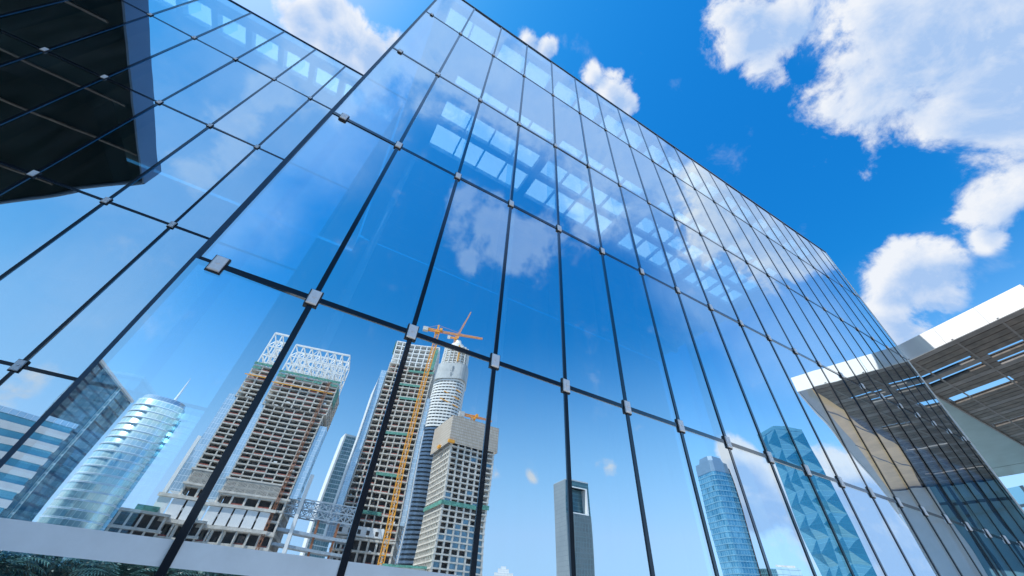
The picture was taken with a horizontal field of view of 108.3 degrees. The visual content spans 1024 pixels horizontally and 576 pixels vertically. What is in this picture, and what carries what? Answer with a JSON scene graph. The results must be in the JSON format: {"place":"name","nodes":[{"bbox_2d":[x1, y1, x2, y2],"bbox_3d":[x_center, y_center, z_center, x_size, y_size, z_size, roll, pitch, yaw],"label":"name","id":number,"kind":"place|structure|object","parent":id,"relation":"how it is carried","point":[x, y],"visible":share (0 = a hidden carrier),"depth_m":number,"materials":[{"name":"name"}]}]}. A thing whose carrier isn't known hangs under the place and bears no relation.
{"place":"outdoors","nodes":[
{"label":"outdoors","id":0,"kind":"place"},
{"bbox_2d":[0,0,362,459],"bbox_3d":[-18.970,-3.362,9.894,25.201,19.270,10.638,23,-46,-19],"label":"glass wing","id":1,"kind":"structure","parent":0,"point":[147,147],"depth_m":9.12,"materials":[{"name":"blue glass"}]},
{"bbox_2d":[0,0,1023,575],"bbox_3d":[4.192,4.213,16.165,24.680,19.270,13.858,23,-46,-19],"label":"glass hall","id":2,"kind":"structure","parent":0,"point":[456,288],"depth_m":5.53,"materials":[{"name":"glass"}]},
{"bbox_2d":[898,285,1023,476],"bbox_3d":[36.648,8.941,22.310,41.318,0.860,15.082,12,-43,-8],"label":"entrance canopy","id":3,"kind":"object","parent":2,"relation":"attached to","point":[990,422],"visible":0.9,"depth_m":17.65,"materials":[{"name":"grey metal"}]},
{"bbox_2d":[233,0,1023,487],"label":"sky","id":4,"kind":"structure","parent":0,"point":[888,135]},
{"bbox_2d":[1007,485,1023,509],"bbox_3d":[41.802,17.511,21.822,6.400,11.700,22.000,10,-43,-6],"label":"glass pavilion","id":5,"kind":"structure","parent":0,"point":[1017,493],"depth_m":27.99,"materials":[{"name":"blue glass"}]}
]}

